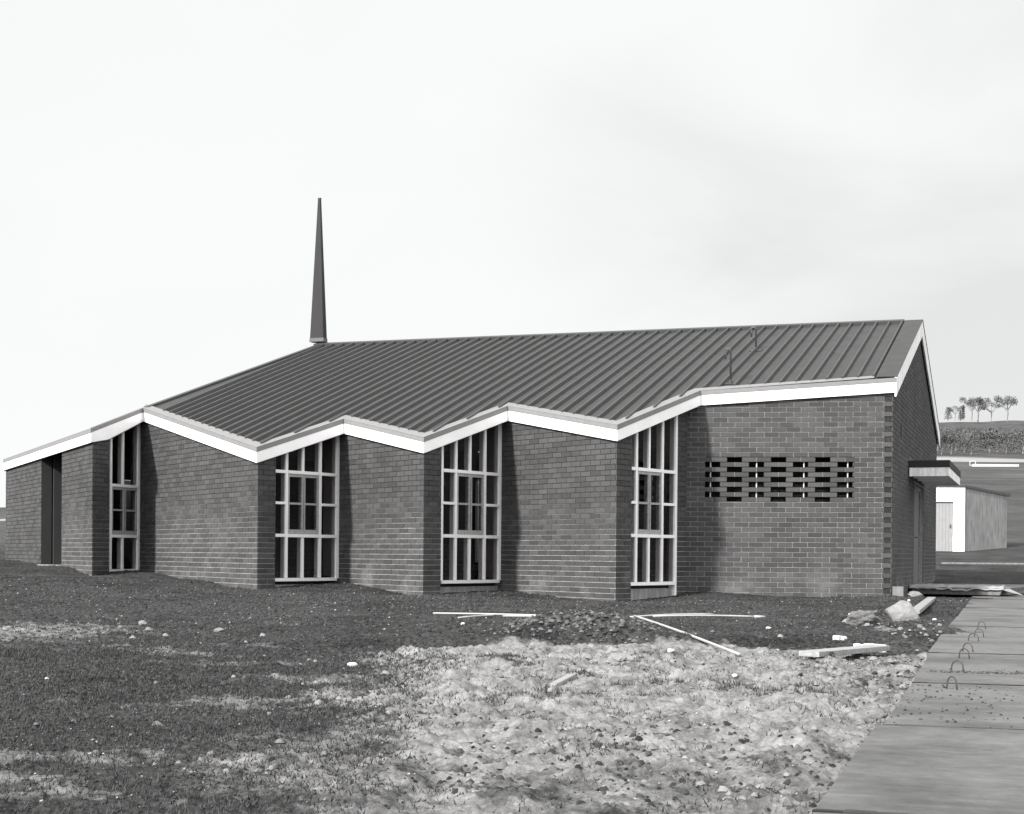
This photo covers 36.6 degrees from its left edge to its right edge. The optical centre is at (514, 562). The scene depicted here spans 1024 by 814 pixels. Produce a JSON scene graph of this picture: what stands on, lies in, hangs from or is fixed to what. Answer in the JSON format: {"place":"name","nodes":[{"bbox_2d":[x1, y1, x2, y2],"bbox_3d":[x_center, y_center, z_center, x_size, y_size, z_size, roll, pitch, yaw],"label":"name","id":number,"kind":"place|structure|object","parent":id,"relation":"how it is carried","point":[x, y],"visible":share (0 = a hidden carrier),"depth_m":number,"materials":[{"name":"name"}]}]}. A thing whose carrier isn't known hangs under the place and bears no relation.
{"place":"outdoors","nodes":[
{"label":"outdoors","id":0,"kind":"place"},
{"bbox_2d":[0,614,902,813],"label":"grass","id":1,"kind":"structure","parent":0,"point":[58,656],"depth_m":8.09,"materials":[{"name":"grey plant"}]},
{"bbox_2d":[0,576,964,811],"bbox_3d":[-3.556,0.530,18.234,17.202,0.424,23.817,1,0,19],"label":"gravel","id":2,"kind":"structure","parent":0,"point":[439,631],"depth_m":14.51,"materials":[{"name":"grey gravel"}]},
{"bbox_2d":[0,420,1023,813],"bbox_3d":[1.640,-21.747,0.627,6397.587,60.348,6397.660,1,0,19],"label":"ground","id":3,"kind":"structure","parent":0,"point":[982,566],"depth_m":8.52,"materials":[{"name":"soil"}]},
{"bbox_2d":[138,620,146,624],"bbox_3d":[-3.824,0.632,15.904,0.098,0.082,0.070,1,0,19],"label":"boulder","id":4,"kind":"object","parent":3,"relation":"on","point":[141,622],"visible":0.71,"depth_m":15.88,"materials":[{"name":"grey stone"}]},
{"bbox_2d":[214,628,225,631],"bbox_3d":[-2.723,0.628,14.303,0.123,0.057,0.080,1,0,19],"label":"boulder","id":5,"kind":"object","parent":3,"relation":"on","point":[219,630],"visible":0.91,"depth_m":14.28,"materials":[{"name":"stone"}]},
{"bbox_2d":[347,662,357,666],"bbox_3d":[-1.153,0.729,11.004,0.078,0.040,0.056,0,0,-20],"label":"white scrap","id":6,"kind":"object","parent":3,"relation":"on","point":[351,664],"visible":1,"depth_m":10.98,"materials":[{"name":"white paper"}]},
{"bbox_2d":[3,608,941,802],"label":"clay lumps","id":7,"kind":"object","parent":3,"relation":"on","point":[504,765],"visible":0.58,"depth_m":8.67,"materials":[{"name":"grey soil"}]},
{"bbox_2d":[458,614,502,617],"bbox_3d":[0.080,0.569,16.265,1.310,0.030,0.686,0,0,2],"label":"pipe","id":8,"kind":"object","parent":3,"relation":"on","point":[479,616],"visible":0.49,"depth_m":16.32,"materials":[{"name":"plastic"}]},
{"bbox_2d":[3,198,960,601],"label":"church","id":9,"kind":"structure","parent":3,"relation":"on","point":[767,460],"depth_m":26.91,"materials":[{"name":"brick"}]},
{"bbox_2d":[109,424,139,571],"bbox_3d":[-7.563,-1.325,29.886,0.150,3.009,0.990,1,0,20],"label":"window","id":10,"kind":"structure","parent":9,"relation":"in","point":[120,535],"depth_m":29.85,"materials":[{"name":"white paint"}]},
{"bbox_2d":[275,435,339,586],"bbox_3d":[-3.705,-0.705,26.757,0.270,3.283,1.710,1,0,36],"label":"window","id":11,"kind":"structure","parent":9,"relation":"in","point":[301,533],"depth_m":26.77,"materials":[{"name":"white paint"}]},
{"bbox_2d":[440,423,501,593],"bbox_3d":[-0.821,-0.794,26.533,0.270,3.509,1.710,1,0,35],"label":"window","id":12,"kind":"structure","parent":9,"relation":"in","point":[451,585],"depth_m":26.47,"materials":[{"name":"white paint"}]},
{"bbox_2d":[630,415,677,599],"bbox_3d":[2.191,-0.830,25.936,0.270,3.635,1.710,1,0,37],"label":"window","id":13,"kind":"structure","parent":9,"relation":"in","point":[645,589],"depth_m":26.09,"materials":[{"name":"white paint"}]},
{"bbox_2d":[913,488,918,583],"bbox_3d":[8.193,-0.510,31.540,0.111,1.996,1.192,1,0,19],"label":"door","id":14,"kind":"structure","parent":9,"relation":"in","point":[916,492],"depth_m":31.53,"materials":[{"name":"grey paint"}]},
{"bbox_2d":[0,576,965,813],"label":"soil crumbs","id":15,"kind":"object","parent":3,"relation":"on","point":[604,789],"visible":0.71,"depth_m":13.52,"materials":[{"name":"grey soil"}]},
{"bbox_2d":[5,579,966,806],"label":"stone chips","id":16,"kind":"object","parent":3,"relation":"on","point":[696,785],"visible":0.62,"depth_m":8.34,"materials":[{"name":"grey stone"}]},
{"bbox_2d":[433,612,539,614],"bbox_3d":[0.066,0.564,16.478,1.978,0.039,0.019,1,0,16],"label":"pipe","id":17,"kind":"object","parent":3,"relation":"on","point":[480,613],"visible":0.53,"depth_m":16.59,"materials":[{"name":"plastic"}]},
{"bbox_2d":[503,615,534,616],"bbox_3d":[0.266,0.563,16.053,0.985,0.029,0.019,1,0,38],"label":"pipe","id":18,"kind":"object","parent":3,"relation":"on","point":[517,615],"visible":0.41,"depth_m":16.23,"materials":[{"name":"plastic"}]},
{"bbox_2d":[544,657,561,664],"bbox_3d":[0.262,0.693,10.559,0.134,0.103,0.098,1,0,19],"label":"boulder","id":19,"kind":"object","parent":3,"relation":"on","point":[553,660],"visible":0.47,"depth_m":10.54,"materials":[{"name":"stone"}]},
{"bbox_2d":[549,668,585,686],"bbox_3d":[0.337,0.723,9.679,0.050,0.057,0.974,1,0,13],"label":"board","id":20,"kind":"object","parent":3,"relation":"on","point":[563,680],"visible":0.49,"depth_m":9.47,"materials":[{"name":"white wood"}]},
{"bbox_2d":[471,609,713,644],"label":"earth clods","id":21,"kind":"object","parent":3,"relation":"on","point":[558,618],"visible":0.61,"depth_m":13.58,"materials":[{"name":"grey soil"}]},
{"bbox_2d":[606,653,633,664],"bbox_3d":[0.743,0.690,10.901,0.207,0.108,0.120,1,0,19],"label":"boulder","id":22,"kind":"object","parent":3,"relation":"on","point":[617,658],"visible":0.74,"depth_m":10.87,"materials":[{"name":"white stone"}]},
{"bbox_2d":[630,613,712,617],"bbox_3d":[1.671,0.560,16.453,1.124,0.037,0.019,0,0,-32],"label":"pipe","id":23,"kind":"object","parent":3,"relation":"on","point":[677,614],"visible":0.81,"depth_m":16.52,"materials":[{"name":"plastic"}]},
{"bbox_2d":[633,615,740,655],"bbox_3d":[1.480,0.626,13.903,0.022,0.162,3.934,0,0,-7],"label":"pipe","id":24,"kind":"object","parent":3,"relation":"on","point":[702,639],"visible":0.95,"depth_m":13.28,"materials":[{"name":"plastic"}]},
{"bbox_2d":[653,615,764,617],"bbox_3d":[2.050,0.566,16.312,1.228,0.037,0.028,0,0,-10],"label":"pipe","id":25,"kind":"object","parent":3,"relation":"on","point":[757,616],"visible":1,"depth_m":16.32,"materials":[{"name":"plastic"}]},
{"bbox_2d":[832,635,846,639],"bbox_3d":[2.825,0.656,13.453,0.120,0.046,0.088,0,0,7],"label":"foam slab","id":26,"kind":"object","parent":3,"relation":"on","point":[835,637],"depth_m":13.42,"materials":[{"name":"white plastic"}]},
{"bbox_2d":[799,645,889,656],"bbox_3d":[2.580,0.686,12.053,0.170,0.050,1.262,1,0,38],"label":"board","id":27,"kind":"object","parent":3,"relation":"on","point":[845,650],"visible":1,"depth_m":11.92,"materials":[{"name":"grey wood"}]},
{"bbox_2d":[846,610,881,625],"bbox_3d":[3.394,0.567,15.011,0.387,0.223,0.197,0,0,-4],"label":"boulder","id":28,"kind":"object","parent":3,"relation":"on","point":[860,617],"visible":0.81,"depth_m":14.95,"materials":[{"name":"stone"}]},
{"bbox_2d":[853,643,885,651],"bbox_3d":[2.985,0.716,13.002,0.240,0.071,0.147,0,0,-7],"label":"foam slab","id":29,"kind":"object","parent":3,"relation":"on","point":[856,644],"depth_m":12.98,"materials":[{"name":"white plastic"}]},
{"bbox_2d":[874,625,896,631],"bbox_3d":[3.438,0.630,14.343,0.215,0.095,0.120,1,0,19],"label":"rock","id":30,"kind":"object","parent":3,"relation":"on","point":[882,628],"visible":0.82,"depth_m":14.31,"materials":[{"name":"stone"}]},
{"bbox_2d":[891,586,902,595],"bbox_3d":[6.526,0.536,26.403,0.170,0.260,0.170,0,0,2],"label":"concrete block","id":31,"kind":"object","parent":3,"relation":"on","point":[897,590],"depth_m":26.32,"materials":[{"name":"grey concrete"}]},
{"bbox_2d":[885,600,920,621],"bbox_3d":[4.024,0.543,15.973,0.376,0.308,0.320,0,0,-25],"label":"boulder","id":32,"kind":"object","parent":3,"relation":"on","point":[901,610],"visible":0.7,"depth_m":15.86,"materials":[{"name":"grey stone"}]},
{"bbox_2d":[907,591,923,596],"bbox_3d":[6.894,0.568,26.607,0.283,0.162,0.203,0,0,-10],"label":"boulder","id":33,"kind":"object","parent":3,"relation":"on","point":[914,594],"visible":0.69,"depth_m":26.54,"materials":[{"name":"grey stone"}]},
{"bbox_2d":[812,725,1023,813],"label":"concrete plank","id":34,"kind":"object","parent":3,"relation":"on","point":[913,770],"visible":1,"depth_m":4.97,"materials":[{"name":"concrete"}]},
{"bbox_2d":[913,597,935,613],"bbox_3d":[5.915,0.602,22.353,0.130,0.064,6.377,1,0,17],"label":"board","id":35,"kind":"object","parent":3,"relation":"on","point":[921,606],"visible":0.74,"depth_m":21.51,"materials":[{"name":"grey wood"}]},
{"bbox_2d":[937,447,958,454],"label":"scrub bush","id":36,"kind":"object","parent":3,"relation":"on","point":[949,449],"visible":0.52,"depth_m":224.66,"materials":[{"name":"grey plant"}]},
{"bbox_2d":[944,407,952,420],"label":"gum tree","id":37,"kind":"object","parent":3,"relation":"on","point":[947,415],"visible":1,"depth_m":554.65,"materials":[{"name":"grey plant"}]},
{"bbox_2d":[937,429,962,450],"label":"scrub bush","id":38,"kind":"object","parent":3,"relation":"on","point":[943,433],"visible":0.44,"depth_m":239.27,"materials":[{"name":"grey plant"}]},
{"bbox_2d":[937,442,965,453],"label":"scrub bush","id":39,"kind":"object","parent":3,"relation":"on","point":[953,445],"visible":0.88,"depth_m":227.90,"materials":[{"name":"grey plant"}]},
{"bbox_2d":[882,676,1023,729],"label":"concrete plank","id":40,"kind":"object","parent":3,"relation":"on","point":[1013,711],"visible":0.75,"depth_m":7.27,"materials":[{"name":"concrete"}]},
{"bbox_2d":[828,668,1023,766],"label":"spilled soil","id":41,"kind":"structure","parent":40,"relation":"on","point":[1016,672],"depth_m":7.81,"materials":[{"name":"grey soil"}]},
{"bbox_2d":[940,426,968,448],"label":"scrub bush","id":42,"kind":"object","parent":3,"relation":"on","point":[951,434],"visible":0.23,"depth_m":249.37,"materials":[{"name":"grey plant"}]},
{"bbox_2d":[937,425,972,450],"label":"scrub bush","id":43,"kind":"object","parent":3,"relation":"on","point":[951,437],"visible":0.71,"depth_m":239.75,"materials":[{"name":"grey plant"}]},
{"bbox_2d":[948,405,965,417],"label":"gum tree","id":44,"kind":"object","parent":3,"relation":"on","point":[958,410],"visible":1,"depth_m":554.58,"materials":[{"name":"grey plant"}]},
{"bbox_2d":[961,405,964,419],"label":"gum tree","id":45,"kind":"object","parent":3,"relation":"on","point":[963,413],"visible":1,"depth_m":554.57,"materials":[{"name":"grey plant"}]},
{"bbox_2d":[909,583,1023,595],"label":"doorstep","id":46,"kind":"object","parent":3,"relation":"on","point":[979,589],"visible":0.98,"depth_m":29.31,"materials":[{"name":"concrete"}]},
{"bbox_2d":[912,672,1023,687],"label":"concrete plank","id":47,"kind":"object","parent":3,"relation":"on","point":[978,680],"visible":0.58,"depth_m":8.85,"materials":[{"name":"concrete"}]},
{"bbox_2d":[951,445,984,454],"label":"scrub bush","id":48,"kind":"object","parent":3,"relation":"on","point":[973,449],"visible":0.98,"depth_m":226.38,"materials":[{"name":"grey plant"}]},
{"bbox_2d":[957,437,982,451],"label":"scrub bush","id":49,"kind":"object","parent":3,"relation":"on","point":[967,444],"visible":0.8,"depth_m":235.25,"materials":[{"name":"grey plant"}]},
{"bbox_2d":[959,396,983,420],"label":"gum tree","id":50,"kind":"object","parent":3,"relation":"on","point":[970,401],"visible":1,"depth_m":554.75,"materials":[{"name":"grey plant"}]},
{"bbox_2d":[919,648,1023,674],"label":"concrete plank","id":51,"kind":"object","parent":3,"relation":"on","point":[957,662],"visible":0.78,"depth_m":10.39,"materials":[{"name":"concrete"}]},
{"bbox_2d":[935,485,1010,551],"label":"shed","id":52,"kind":"structure","parent":3,"relation":"on","point":[970,518],"depth_m":55.19,"materials":[{"name":"white paint"}]},
{"bbox_2d":[936,502,951,550],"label":"door","id":53,"kind":"structure","parent":52,"relation":"in","point":[943,520],"depth_m":54.97,"materials":[{"name":"wood"}]},
{"bbox_2d":[959,428,991,449],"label":"scrub bush","id":54,"kind":"object","parent":3,"relation":"on","point":[973,437],"visible":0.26,"depth_m":250.90,"materials":[{"name":"grey plant"}]},
{"bbox_2d":[927,633,1023,656],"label":"concrete plank","id":55,"kind":"object","parent":3,"relation":"on","point":[978,646],"visible":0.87,"depth_m":12.17,"materials":[{"name":"concrete"}]},
{"bbox_2d":[967,397,990,421],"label":"gum tree","id":56,"kind":"object","parent":3,"relation":"on","point":[974,402],"visible":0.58,"depth_m":562.57,"materials":[{"name":"grey plant"}]},
{"bbox_2d":[937,621,1023,639],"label":"concrete plank","id":57,"kind":"object","parent":3,"relation":"on","point":[1001,634],"visible":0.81,"depth_m":14.39,"materials":[{"name":"concrete"}]},
{"bbox_2d":[941,562,1023,564],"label":"kerb edging","id":58,"kind":"object","parent":3,"relation":"on","point":[982,563],"visible":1,"depth_m":44.10,"materials":[{"name":"concrete"}]},
{"bbox_2d":[967,427,1003,450],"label":"scrub bush","id":59,"kind":"object","parent":3,"relation":"on","point":[983,432],"visible":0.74,"depth_m":245.21,"materials":[{"name":"grey plant"}]},
{"bbox_2d":[948,616,1023,628],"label":"concrete plank","id":60,"kind":"object","parent":3,"relation":"on","point":[989,622],"visible":0.65,"depth_m":16.92,"materials":[{"name":"concrete"}]},
{"bbox_2d":[977,401,1002,420],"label":"gum tree","id":61,"kind":"object","parent":3,"relation":"on","point":[982,407],"visible":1,"depth_m":558.96,"materials":[{"name":"grey plant"}]},
{"bbox_2d":[958,608,1023,616],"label":"concrete plank","id":62,"kind":"object","parent":3,"relation":"on","point":[991,612],"visible":0.5,"depth_m":20.18,"materials":[{"name":"concrete"}]},
{"bbox_2d":[979,438,1003,451],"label":"scrub bush","id":63,"kind":"object","parent":3,"relation":"on","point":[992,442],"visible":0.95,"depth_m":235.50,"materials":[{"name":"grey plant"}]},
{"bbox_2d":[965,600,1023,608],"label":"concrete plank","id":64,"kind":"object","parent":3,"relation":"on","point":[998,604],"visible":0.58,"depth_m":23.56,"materials":[{"name":"concrete"}]},
{"bbox_2d":[972,464,1018,466],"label":"timber stack","id":65,"kind":"object","parent":3,"relation":"on","point":[995,465],"visible":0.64,"depth_m":167.95,"materials":[{"name":"white wood"}]},
{"bbox_2d":[969,427,1022,451],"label":"scrub bush","id":66,"kind":"object","parent":3,"relation":"on","point":[987,436],"visible":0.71,"depth_m":243.69,"materials":[{"name":"grey plant"}]},
{"bbox_2d":[971,595,1023,600],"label":"concrete plank","id":67,"kind":"object","parent":3,"relation":"on","point":[1009,597],"visible":0.28,"depth_m":28.05,"materials":[{"name":"concrete"}]},
{"bbox_2d":[993,395,1017,421],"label":"gum tree","id":68,"kind":"object","parent":3,"relation":"on","point":[1008,401],"visible":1,"depth_m":554.71,"materials":[{"name":"grey plant"}]},
{"bbox_2d":[989,442,1022,453],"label":"scrub bush","id":69,"kind":"object","parent":3,"relation":"on","point":[1012,444],"visible":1,"depth_m":231.08,"materials":[{"name":"grey plant"}]},
{"bbox_2d":[993,429,1023,452],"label":"scrub bush","id":70,"kind":"object","parent":3,"relation":"on","point":[1006,438],"visible":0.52,"depth_m":243.27,"materials":[{"name":"grey plant"}]},
{"bbox_2d":[1002,431,1023,453],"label":"scrub bush","id":71,"kind":"object","parent":3,"relation":"on","point":[1021,438],"visible":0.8,"depth_m":236.19,"materials":[{"name":"grey plant"}]},
{"bbox_2d":[0,0,1023,506],"label":"sky","id":72,"kind":"structure","parent":0,"point":[476,167],"materials":[{"name":"white"}]}
]}

